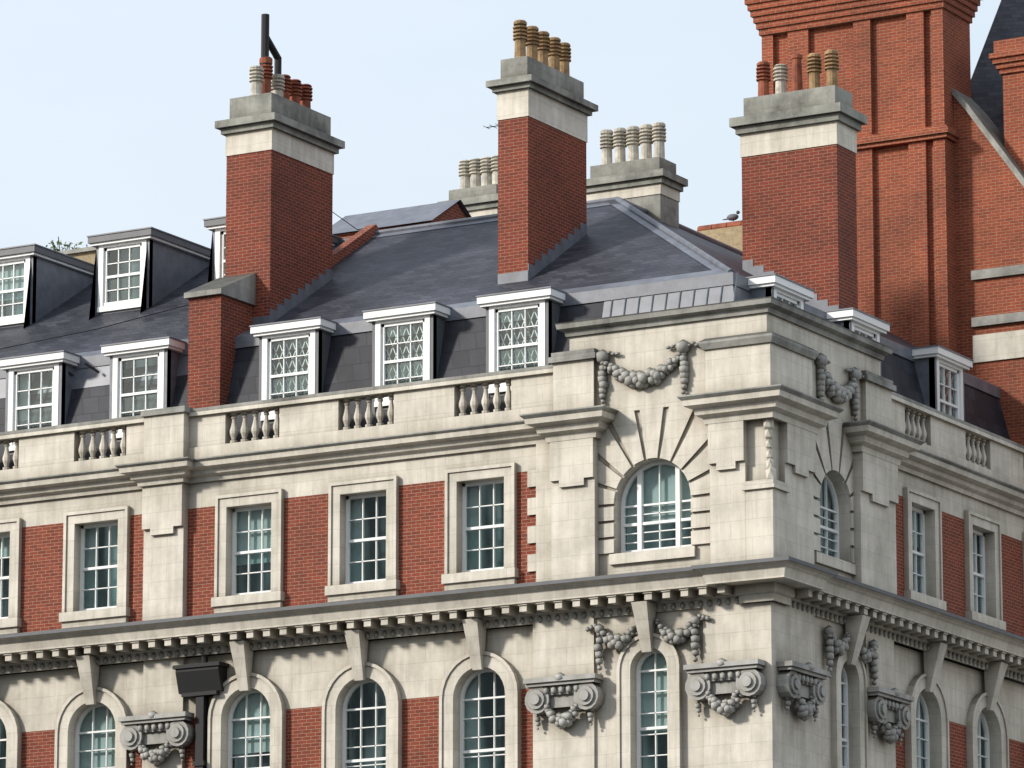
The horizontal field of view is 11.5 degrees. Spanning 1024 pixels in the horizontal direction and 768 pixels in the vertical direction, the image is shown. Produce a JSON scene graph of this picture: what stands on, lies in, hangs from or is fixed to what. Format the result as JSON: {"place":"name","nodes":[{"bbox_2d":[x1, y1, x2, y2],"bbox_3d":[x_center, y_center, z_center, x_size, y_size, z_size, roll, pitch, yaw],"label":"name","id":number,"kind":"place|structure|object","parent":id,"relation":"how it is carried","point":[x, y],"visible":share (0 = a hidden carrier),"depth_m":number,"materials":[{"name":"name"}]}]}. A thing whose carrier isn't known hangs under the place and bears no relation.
{"place":"outdoors","nodes":[
{"label":"outdoors","id":0,"kind":"place"},
{"bbox_2d":[0,445,535,767],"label":"facade","id":1,"kind":"structure","parent":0,"point":[444,667],"depth_m":109.06,"materials":[{"name":"beige stone"}]},
{"bbox_2d":[173,655,228,767],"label":"rainwater downpipe","id":2,"kind":"object","parent":1,"relation":"attached to","point":[203,681],"visible":1,"depth_m":109.45,"materials":[{"name":"black metal"}]},
{"bbox_2d":[0,483,503,767],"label":"window curtains","id":3,"kind":"object","parent":1,"relation":"attached to","point":[471,711],"visible":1,"depth_m":109.52,"materials":[{"name":"white fabric"}]},
{"bbox_2d":[1,597,1023,680],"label":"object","id":4,"kind":"object","parent":1,"relation":"on","point":[487,625],"visible":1,"depth_m":107.73,"materials":[{"name":"stone"}]},
{"bbox_2d":[0,389,1023,682],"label":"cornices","id":5,"kind":"object","parent":4,"relation":"on","point":[778,581],"visible":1,"depth_m":107.59,"materials":[{"name":"beige stone"}]},
{"bbox_2d":[0,368,552,480],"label":"stone balustrade","id":6,"kind":"object","parent":5,"relation":"on","point":[411,409],"visible":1,"depth_m":110.03,"materials":[{"name":"beige stone"}]},
{"bbox_2d":[0,365,552,435],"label":"balustrade coping","id":7,"kind":"object","parent":6,"relation":"on","point":[163,411],"visible":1,"depth_m":110.36,"materials":[{"name":"beige stone"}]},
{"bbox_2d":[0,384,1023,493],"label":"stone cornices","id":8,"kind":"object","parent":5,"relation":"on","point":[758,389],"visible":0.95,"depth_m":107.82,"materials":[{"name":"beige stone"}]},
{"bbox_2d":[553,313,891,427],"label":"parapet wall","id":9,"kind":"structure","parent":8,"relation":"on","point":[575,384],"depth_m":105.47,"materials":[{"name":"beige stone"}]},
{"bbox_2d":[548,296,895,391],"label":"cornice","id":10,"kind":"structure","parent":9,"relation":"on","point":[797,316],"depth_m":105.51,"materials":[{"name":"beige stone"}]},
{"bbox_2d":[0,556,1023,640],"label":"dark lead cornices","id":11,"kind":"object","parent":5,"relation":"on","point":[693,567],"visible":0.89,"depth_m":106.57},
{"bbox_2d":[892,395,1023,489],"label":"stone balustrade","id":12,"kind":"object","parent":5,"relation":"on","point":[942,436],"visible":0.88,"depth_m":112.34,"materials":[{"name":"beige stone"}]},
{"bbox_2d":[891,392,1023,448],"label":"balustrade coping","id":13,"kind":"object","parent":12,"relation":"on","point":[956,419],"visible":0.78,"depth_m":112.24,"materials":[{"name":"beige stone"}]},
{"bbox_2d":[0,584,1023,671],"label":"stone modillions","id":14,"kind":"object","parent":4,"relation":"on","point":[912,629],"visible":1,"depth_m":107.50,"materials":[{"name":"beige stone"}]},
{"bbox_2d":[129,658,903,765],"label":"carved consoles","id":15,"kind":"object","parent":1,"relation":"attached to","point":[726,707],"visible":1,"depth_m":104.57,"materials":[{"name":"stone"}]},
{"bbox_2d":[118,658,913,751],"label":"ornamental brackets","id":16,"kind":"object","parent":15,"relation":"on","point":[751,681],"visible":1,"depth_m":104.56,"materials":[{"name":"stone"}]},
{"bbox_2d":[339,238,348,242],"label":"dark roof lead","id":17,"kind":"object","parent":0,"point":[342,240],"visible":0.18,"depth_m":118.94,"materials":[{"name":"grey metal"}]},
{"bbox_2d":[69,251,95,263],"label":"wall","id":18,"kind":"structure","parent":17,"relation":"on","point":[89,257],"depth_m":123.91,"materials":[{"name":"beige brick"}]},
{"bbox_2d":[58,246,95,254],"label":"coping","id":19,"kind":"object","parent":18,"relation":"on","point":[79,250],"depth_m":123.96,"materials":[{"name":"beige stone"}]},
{"bbox_2d":[46,241,87,250],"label":"plant","id":20,"kind":"object","parent":19,"relation":"on","point":[67,245],"visible":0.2,"depth_m":125.47,"materials":[{"name":"green plant"}]},
{"bbox_2d":[468,207,497,216],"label":"chimney stone","id":21,"kind":"object","parent":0,"point":[481,212],"visible":0.21,"depth_m":121.33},
{"bbox_2d":[437,184,497,210],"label":"chimney stone","id":22,"kind":"object","parent":21,"relation":"on","point":[478,198],"visible":0.36,"depth_m":121.46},
{"bbox_2d":[458,155,497,188],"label":"chimney pots","id":23,"kind":"object","parent":22,"relation":"on","point":[475,169],"visible":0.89,"depth_m":122.07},
{"bbox_2d":[0,0,1000,250],"label":"sky","id":24,"kind":"structure","parent":0,"point":[110,109],"materials":[{"name":"blue"}]},
{"bbox_2d":[527,405,790,767],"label":"pavilion","id":25,"kind":"structure","parent":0,"point":[739,490],"depth_m":104.32,"materials":[{"name":"beige stone"}]},
{"bbox_2d":[641,653,666,732],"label":"pavilion blind","id":26,"kind":"object","parent":25,"relation":"attached to","point":[647,699],"visible":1,"depth_m":104.38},
{"bbox_2d":[642,732,667,767],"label":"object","id":27,"kind":"object","parent":25,"relation":"attached to","point":[648,745],"visible":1,"depth_m":104.45,"materials":[{"name":"teal glass"}]},
{"bbox_2d":[621,461,839,558],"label":"window frames","id":28,"kind":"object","parent":25,"relation":"on","point":[638,475],"depth_m":105.33,"materials":[{"name":"white wood"}]},
{"bbox_2d":[626,465,830,555],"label":"pavilion windows","id":29,"kind":"structure","parent":28,"relation":"attached to","point":[665,535],"depth_m":105.53,"materials":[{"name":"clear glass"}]},
{"bbox_2d":[583,339,878,684],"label":"festoons","id":30,"kind":"object","parent":25,"relation":"attached to","point":[837,393],"visible":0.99,"depth_m":105.20,"materials":[{"name":"stone"}]},
{"bbox_2d":[697,225,742,250],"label":"parapet wall","id":31,"kind":"structure","parent":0,"point":[731,236],"depth_m":128.27,"materials":[{"name":"beige brick"}]},
{"bbox_2d":[697,220,741,230],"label":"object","id":32,"kind":"object","parent":31,"relation":"on","point":[719,225],"visible":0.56,"depth_m":128.56,"materials":[{"name":"ceramic"}]},
{"bbox_2d":[722,211,739,220],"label":"pigeon","id":33,"kind":"object","parent":32,"relation":"on","point":[731,217],"visible":1,"depth_m":128.48,"materials":[{"name":"grey"}]},
{"bbox_2d":[772,420,898,767],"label":"pavilion","id":34,"kind":"structure","parent":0,"point":[865,485],"depth_m":105.78,"materials":[{"name":"beige stone"}]},
{"bbox_2d":[894,470,1023,767],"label":"facade","id":35,"kind":"structure","parent":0,"point":[957,693],"depth_m":111.15,"materials":[{"name":"beige stone"}]},
{"bbox_2d":[912,511,977,767],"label":"facade blind","id":36,"kind":"object","parent":35,"relation":"attached to","point":[921,741],"visible":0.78,"depth_m":109.84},
{"bbox_2d":[953,96,1023,445],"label":"brick gable wall","id":37,"kind":"structure","parent":35,"relation":"on","point":[989,198],"depth_m":118.87,"materials":[{"name":"red brick"}]},
{"bbox_2d":[951,88,1023,327],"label":"stone trim","id":38,"kind":"structure","parent":37,"relation":"on","point":[988,128],"depth_m":118.88,"materials":[{"name":"beige stone"}]},
{"bbox_2d":[973,330,1023,362],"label":"stone band","id":39,"kind":"object","parent":37,"relation":"attached to","point":[998,346],"visible":1,"depth_m":118.25,"materials":[{"name":"beige stone"}]},
{"bbox_2d":[971,0,1023,135],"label":"roof","id":40,"kind":"object","parent":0,"point":[987,81],"depth_m":122.21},
{"bbox_2d":[989,37,1023,171],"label":"brick chimney","id":41,"kind":"object","parent":40,"relation":"on","point":[1006,57],"visible":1,"depth_m":119.61,"materials":[{"name":"red brick"}]},
{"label":"pavement paving","id":42,"kind":"structure","parent":0,"visible":0},
{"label":"stone lower storeys","id":43,"kind":"object","parent":42,"relation":"on","visible":0},
{"bbox_2d":[0,483,504,767],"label":"window panes","id":44,"kind":"object","parent":43,"relation":"on","point":[487,684],"visible":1,"depth_m":108.37,"materials":[{"name":"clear glass"}]},
{"bbox_2d":[0,479,1023,767],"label":"building soot","id":45,"kind":"object","parent":43,"relation":"on","point":[626,549],"depth_m":111.41,"materials":[{"name":"black"}]},
{"bbox_2d":[0,197,999,398],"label":"lead roof","id":46,"kind":"object","parent":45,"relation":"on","point":[719,282],"visible":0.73,"depth_m":110.03,"materials":[{"name":"grey metal"}]},
{"bbox_2d":[0,123,497,376],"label":"black roof clutter","id":47,"kind":"object","parent":46,"relation":"on","point":[87,365],"visible":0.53,"depth_m":116.99,"materials":[{"name":"black metal"}]},
{"bbox_2d":[0,301,1009,469],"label":"dormer sides","id":48,"kind":"object","parent":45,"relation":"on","point":[349,360],"visible":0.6,"depth_m":111.54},
{"bbox_2d":[19,371,52,420],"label":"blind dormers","id":49,"kind":"object","parent":48,"relation":"attached to","point":[23,396],"visible":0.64,"depth_m":115.14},
{"bbox_2d":[0,336,186,454],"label":"dormers","id":50,"kind":"object","parent":48,"relation":"attached to","point":[119,353],"visible":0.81,"depth_m":113.77,"materials":[{"name":"white paint"}]},
{"bbox_2d":[31,357,157,380],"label":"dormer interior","id":51,"kind":"object","parent":48,"relation":"attached to","point":[129,364],"visible":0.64,"depth_m":114.11,"materials":[{"name":"white glass"}]},
{"bbox_2d":[0,243,341,357],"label":"roof slate","id":52,"kind":"object","parent":48,"relation":"on","point":[70,316],"visible":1,"depth_m":117.51,"materials":[{"name":"grey stone"}]},
{"bbox_2d":[0,216,343,328],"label":"dormers","id":53,"kind":"object","parent":52,"relation":"on","point":[105,248],"visible":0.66,"depth_m":118.61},
{"bbox_2d":[0,264,23,300],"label":"dormer blind","id":54,"kind":"object","parent":53,"relation":"attached to","point":[19,282],"visible":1,"depth_m":120.18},
{"bbox_2d":[0,247,139,316],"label":"window","id":55,"kind":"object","parent":53,"relation":"in","point":[124,269],"visible":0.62,"depth_m":118.97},
{"bbox_2d":[187,150,332,407],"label":"brick chimney","id":56,"kind":"object","parent":48,"relation":"on","point":[279,208],"visible":0.61,"depth_m":114.07,"materials":[{"name":"red brick"}]},
{"bbox_2d":[184,273,255,305],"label":"stone chimney","id":57,"kind":"object","parent":56,"relation":"on","point":[241,288],"visible":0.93,"depth_m":113.11,"materials":[{"name":"grey stone"}]},
{"bbox_2d":[225,128,333,174],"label":"stone chimney","id":58,"kind":"object","parent":56,"relation":"on","point":[281,143],"visible":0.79,"depth_m":114.67,"materials":[{"name":"beige stone"}]},
{"bbox_2d":[215,92,344,154],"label":"stone chimney","id":59,"kind":"object","parent":58,"relation":"on","point":[279,113],"visible":0.67,"depth_m":114.79,"materials":[{"name":"grey stone"}]},
{"bbox_2d":[249,66,284,96],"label":"chimney pots","id":60,"kind":"object","parent":59,"relation":"on","point":[256,77],"visible":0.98,"depth_m":115.02,"materials":[{"name":"white ceramic"}]},
{"bbox_2d":[261,14,281,73],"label":"flue pipe","id":61,"kind":"object","parent":60,"relation":"on","point":[267,45],"visible":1,"depth_m":115.58,"materials":[{"name":"black metal"}]},
{"bbox_2d":[259,56,312,108],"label":"chimney pots","id":62,"kind":"object","parent":59,"relation":"on","point":[297,91],"visible":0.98,"depth_m":116.11,"materials":[{"name":"ceramic"}]},
{"bbox_2d":[332,224,378,265],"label":"brick party wall","id":63,"kind":"structure","parent":56,"relation":"attached to","point":[353,243],"depth_m":117.95,"materials":[{"name":"red brick"}]},
{"bbox_2d":[249,286,566,427],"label":"dormers","id":64,"kind":"object","parent":48,"relation":"attached to","point":[411,316],"visible":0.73,"depth_m":110.01,"materials":[{"name":"white paint"}]},
{"bbox_2d":[275,308,537,351],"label":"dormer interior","id":65,"kind":"object","parent":64,"relation":"in","point":[416,326],"visible":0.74,"depth_m":110.55,"materials":[{"name":"white glass"}]},
{"bbox_2d":[248,205,968,373],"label":"slate roof","id":66,"kind":"object","parent":48,"relation":"on","point":[452,265],"visible":0.46,"depth_m":113.26,"materials":[{"name":"grey stone"}]},
{"bbox_2d":[333,203,465,238],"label":"roof","id":67,"kind":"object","parent":66,"relation":"on","point":[453,212],"visible":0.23,"depth_m":120.04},
{"bbox_2d":[332,200,470,233],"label":"roof","id":68,"kind":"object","parent":67,"relation":"on","point":[406,215],"visible":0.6,"depth_m":120.46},
{"bbox_2d":[498,116,586,273],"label":"brick chimney","id":69,"kind":"object","parent":66,"relation":"on","point":[542,198],"visible":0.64,"depth_m":111.79,"materials":[{"name":"red brick"}]},
{"bbox_2d":[497,88,587,142],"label":"chimney stone","id":70,"kind":"object","parent":69,"relation":"on","point":[531,103],"visible":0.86,"depth_m":112.25,"materials":[{"name":"beige stone"}]},
{"bbox_2d":[486,56,597,116],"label":"chimney stone","id":71,"kind":"object","parent":70,"relation":"on","point":[522,72],"visible":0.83,"depth_m":112.33,"materials":[{"name":"grey stone"}]},
{"bbox_2d":[513,20,570,75],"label":"chimney pots","id":72,"kind":"object","parent":71,"relation":"on","point":[542,46],"visible":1,"depth_m":113.24,"materials":[{"name":"beige ceramic"}]},
{"bbox_2d":[252,223,838,324],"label":"lead flashings","id":73,"kind":"object","parent":66,"relation":"attached to","point":[505,278],"visible":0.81,"depth_m":112.38,"materials":[{"name":"grey metal"}]},
{"bbox_2d":[625,194,678,228],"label":"chimney stone","id":74,"kind":"object","parent":66,"relation":"on","point":[662,208],"visible":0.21,"depth_m":116.81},
{"bbox_2d":[587,183,679,201],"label":"chimney stone","id":75,"kind":"object","parent":74,"relation":"on","point":[650,189],"visible":0.64,"depth_m":117.05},
{"bbox_2d":[586,156,687,192],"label":"chimney stone","id":76,"kind":"object","parent":75,"relation":"on","point":[631,173],"visible":0.81,"depth_m":117.15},
{"bbox_2d":[600,122,665,164],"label":"chimney pots","id":77,"kind":"object","parent":76,"relation":"on","point":[645,136],"visible":1,"depth_m":117.69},
{"bbox_2d":[742,144,857,308],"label":"brick chimney","id":78,"kind":"object","parent":48,"relation":"on","point":[799,216],"visible":0.64,"depth_m":111.84,"materials":[{"name":"red brick"}]},
{"bbox_2d":[740,121,856,157],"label":"band","id":79,"kind":"object","parent":78,"relation":"on","point":[799,137],"visible":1,"depth_m":112.26,"materials":[{"name":"beige stone"}]},
{"bbox_2d":[729,85,866,135],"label":"chimney cap","id":80,"kind":"object","parent":79,"relation":"on","point":[830,103],"visible":0.88,"depth_m":112.36,"materials":[{"name":"grey stone"}]},
{"bbox_2d":[756,53,802,95],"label":"chimney pots","id":81,"kind":"object","parent":80,"relation":"on","point":[763,73],"visible":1,"depth_m":113.30,"materials":[{"name":"ceramic"}]},
{"bbox_2d":[773,64,787,93],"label":"chimney pot","id":82,"kind":"object","parent":80,"relation":"on","point":[780,76],"visible":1,"depth_m":113.17,"materials":[{"name":"white ceramic"}]},
{"bbox_2d":[807,49,838,88],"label":"chimney pots","id":83,"kind":"object","parent":80,"relation":"on","point":[814,64],"visible":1,"depth_m":112.63,"materials":[{"name":"beige ceramic"}]},
{"bbox_2d":[747,275,972,420],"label":"dormers","id":84,"kind":"object","parent":48,"relation":"attached to","point":[796,295],"visible":0.48,"depth_m":111.39,"materials":[{"name":"white paint"}]},
{"bbox_2d":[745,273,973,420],"bbox_3d":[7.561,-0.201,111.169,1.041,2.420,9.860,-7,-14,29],"label":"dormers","id":85,"kind":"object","parent":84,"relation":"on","point":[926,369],"visible":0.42,"depth_m":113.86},
{"bbox_2d":[744,0,979,352],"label":"brick stack","id":86,"kind":"object","parent":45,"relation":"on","point":[904,68],"visible":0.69,"depth_m":120.09,"materials":[{"name":"red brick"}]}
]}

